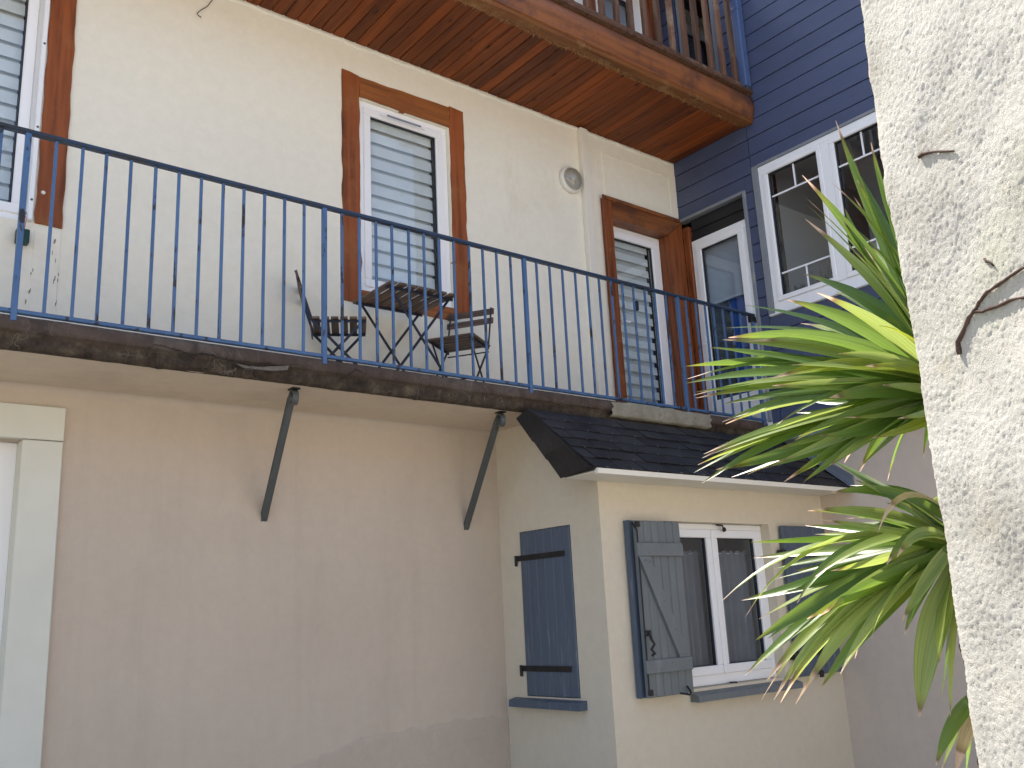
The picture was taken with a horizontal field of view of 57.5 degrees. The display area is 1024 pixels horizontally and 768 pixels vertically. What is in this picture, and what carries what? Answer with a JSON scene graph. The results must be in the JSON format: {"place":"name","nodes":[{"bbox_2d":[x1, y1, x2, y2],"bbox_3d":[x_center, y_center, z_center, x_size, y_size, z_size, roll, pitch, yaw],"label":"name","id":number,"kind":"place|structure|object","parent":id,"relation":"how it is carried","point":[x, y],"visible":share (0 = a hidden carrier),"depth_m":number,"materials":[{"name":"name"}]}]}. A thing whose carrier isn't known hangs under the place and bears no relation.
{"place":"outdoors","nodes":[
{"label":"outdoors","id":0,"kind":"place"},
{"bbox_2d":[794,284,805,289],"bbox_3d":[2.464,-0.769,7.959,0.103,0.148,0.103,8,-18,-38],"label":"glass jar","id":1,"kind":"object","parent":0,"point":[798,286],"visible":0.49,"depth_m":7.97,"materials":[{"name":"glass"}]},
{"bbox_2d":[812,261,831,281],"bbox_3d":[2.602,-0.887,7.816,0.173,0.295,0.114,-11,-16,30],"label":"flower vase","id":2,"kind":"object","parent":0,"point":[828,273],"visible":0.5,"depth_m":7.80,"materials":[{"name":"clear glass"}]},
{"bbox_2d":[861,0,1023,767],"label":"roughcast wall","id":3,"kind":"structure","parent":0,"point":[946,74],"depth_m":1.87,"materials":[{"name":"white paint"}]},
{"bbox_2d":[917,150,954,158],"bbox_3d":[0.895,-0.487,1.970,0.009,0.049,0.107,0,-14,-11],"label":"dead vine","id":4,"kind":"object","parent":3,"relation":"attached to","point":[920,155],"visible":1,"depth_m":1.98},
{"bbox_2d":[983,258,993,265],"bbox_3d":[0.930,-0.238,1.822,0.006,0.027,0.028,-2,-14,-2],"label":"dead vine","id":5,"kind":"object","parent":3,"relation":"attached to","point":[987,261],"visible":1,"depth_m":1.82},
{"bbox_2d":[955,266,1023,354],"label":"dead vine","id":6,"kind":"object","parent":3,"relation":"attached to","point":[958,348],"visible":1,"depth_m":1.86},
{"bbox_2d":[974,296,1023,312],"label":"dead vine","id":7,"kind":"object","parent":3,"relation":"attached to","point":[1003,303],"visible":1,"depth_m":1.79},
{"label":"ground","id":8,"kind":"structure","parent":0,"visible":0},
{"bbox_2d":[0,0,776,767],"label":"house","id":9,"kind":"structure","parent":8,"relation":"on","point":[168,598],"depth_m":5.90,"materials":[{"name":"paint"}]},
{"bbox_2d":[14,212,29,245],"bbox_3d":[-2.700,-0.869,5.152,0.067,0.204,0.052,8,-18,-38],"label":"hanging box","id":10,"kind":"object","parent":9,"relation":"hanging from","point":[26,238],"visible":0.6,"depth_m":5.13,"materials":[{"name":"green plastic"}]},
{"bbox_2d":[0,402,65,767],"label":"entrance door","id":11,"kind":"structure","parent":9,"relation":"in","point":[30,469],"depth_m":4.82,"materials":[{"name":"white paint"}]},
{"bbox_2d":[0,0,76,320],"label":"window","id":12,"kind":"structure","parent":9,"relation":"in","point":[60,33],"depth_m":5.39,"materials":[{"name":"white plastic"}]},
{"bbox_2d":[261,387,300,520],"bbox_3d":[-1.383,0.430,5.519,0.059,0.705,0.635,6,-16,-31],"label":"support bracket","id":13,"kind":"object","parent":9,"relation":"attached to","point":[292,399],"visible":1,"depth_m":5.51,"materials":[{"name":"grey metal"}]},
{"bbox_2d":[0,313,767,437],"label":"concrete balcony","id":14,"kind":"structure","parent":9,"relation":"attached to","point":[46,357],"depth_m":5.37,"materials":[{"name":"concrete"}]},
{"bbox_2d":[295,270,366,363],"bbox_3d":[-1.156,-0.340,5.994,0.462,0.706,0.360,0,-14,-10],"label":"folding chair","id":15,"kind":"object","parent":14,"relation":"on","point":[315,329],"visible":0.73,"depth_m":5.92,"materials":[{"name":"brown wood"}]},
{"bbox_2d":[0,121,766,425],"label":"balcony railing","id":16,"kind":"object","parent":14,"relation":"on","point":[13,310],"visible":0.96,"depth_m":5.62,"materials":[{"name":"blue metal"}]},
{"bbox_2d":[353,280,453,376],"bbox_3d":[-0.714,-0.270,6.253,0.527,0.651,0.490,8,-18,-38],"label":"bistro table","id":17,"kind":"object","parent":14,"relation":"on","point":[401,288],"visible":0.72,"depth_m":6.29,"materials":[{"name":"brown wood"}]},
{"bbox_2d":[428,307,493,382],"bbox_3d":[-0.355,-0.241,6.550,0.360,0.706,0.462,-7,-15,17],"label":"folding chair","id":18,"kind":"object","parent":14,"relation":"on","point":[464,341],"visible":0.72,"depth_m":6.60,"materials":[{"name":"brown wood"}]},
{"bbox_2d":[341,68,469,320],"bbox_3d":[-0.809,-1.367,6.961,1.087,1.790,0.136,8,-18,-38],"label":"window","id":19,"kind":"structure","parent":9,"relation":"in","point":[386,175],"depth_m":7.00,"materials":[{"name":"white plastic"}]},
{"bbox_2d":[464,411,505,529],"bbox_3d":[-0.200,0.609,6.422,0.061,0.731,0.670,5,-16,-29],"label":"support bracket","id":20,"kind":"object","parent":9,"relation":"attached to","point":[499,420],"visible":1,"depth_m":6.41,"materials":[{"name":"grey metal"}]},
{"bbox_2d":[244,0,753,162],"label":"timber balcony","id":21,"kind":"structure","parent":9,"relation":"attached to","point":[579,65],"depth_m":7.46,"materials":[{"name":"brown wood"}]},
{"bbox_2d":[559,166,582,193],"bbox_3d":[0.528,-1.771,8.049,0.243,0.243,0.101,8,-18,-38],"label":"wall lamp","id":22,"kind":"object","parent":9,"relation":"attached to","point":[571,180],"visible":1,"depth_m":8.07,"materials":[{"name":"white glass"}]},
{"bbox_2d":[577,127,606,399],"bbox_3d":[0.688,-0.965,7.981,0.084,2.690,0.050,8,-18,-38],"label":"cable trunking","id":23,"kind":"object","parent":9,"relation":"attached to","point":[588,219],"visible":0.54,"depth_m":8.00,"materials":[{"name":"white paint"}]},
{"bbox_2d":[574,0,655,40],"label":"glazed door","id":24,"kind":"structure","parent":9,"relation":"in","point":[593,3],"depth_m":9.32,"materials":[{"name":"white plastic"}]},
{"bbox_2d":[600,194,699,412],"bbox_3d":[1.194,-0.581,8.400,1.054,2.100,0.239,8,-18,-38],"label":"glazed door","id":25,"kind":"structure","parent":9,"relation":"in","point":[625,252],"depth_m":8.51,"materials":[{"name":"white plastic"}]},
{"bbox_2d":[495,409,854,767],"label":"kitchen extension","id":26,"kind":"object","parent":8,"relation":"on","point":[630,552],"visible":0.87,"depth_m":6.32,"materials":[{"name":"beige paint"}]},
{"bbox_2d":[679,523,802,702],"bbox_3d":[1.505,1.591,6.637,1.253,1.182,0.292,8,-18,-38],"label":"window","id":27,"kind":"structure","parent":26,"relation":"in","point":[731,630],"depth_m":6.68,"materials":[{"name":"white plastic"}]},
{"bbox_2d":[659,0,977,767],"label":"clad wing","id":28,"kind":"structure","parent":8,"relation":"on","point":[755,236],"depth_m":8.03,"materials":[{"name":"blue wood"}]},
{"bbox_2d":[675,0,719,71],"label":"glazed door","id":29,"kind":"structure","parent":28,"relation":"in","point":[709,1],"depth_m":8.93,"materials":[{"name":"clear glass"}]},
{"bbox_2d":[680,190,772,425],"bbox_3d":[1.951,-0.600,8.427,0.252,2.147,0.786,8,-18,-38],"label":"glazed door","id":30,"kind":"structure","parent":28,"relation":"in","point":[721,229],"depth_m":8.51,"materials":[{"name":"white plastic"}]},
{"bbox_2d":[729,0,750,89],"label":"downpipe","id":31,"kind":"object","parent":28,"relation":"attached to","point":[736,9],"visible":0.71,"depth_m":8.49,"materials":[{"name":"blue metal"}]},
{"bbox_2d":[751,108,879,316],"bbox_3d":[2.616,-1.396,7.643,0.110,1.402,1.384,8,-18,-38],"label":"window","id":32,"kind":"structure","parent":28,"relation":"in","point":[824,145],"depth_m":7.75,"materials":[{"name":"white plastic"}]},
{"bbox_2d":[688,120,978,767],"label":"cabbage palm","id":33,"kind":"object","parent":8,"relation":"on","point":[865,378],"visible":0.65,"depth_m":2.49,"materials":[{"name":"green plant"}]}
]}

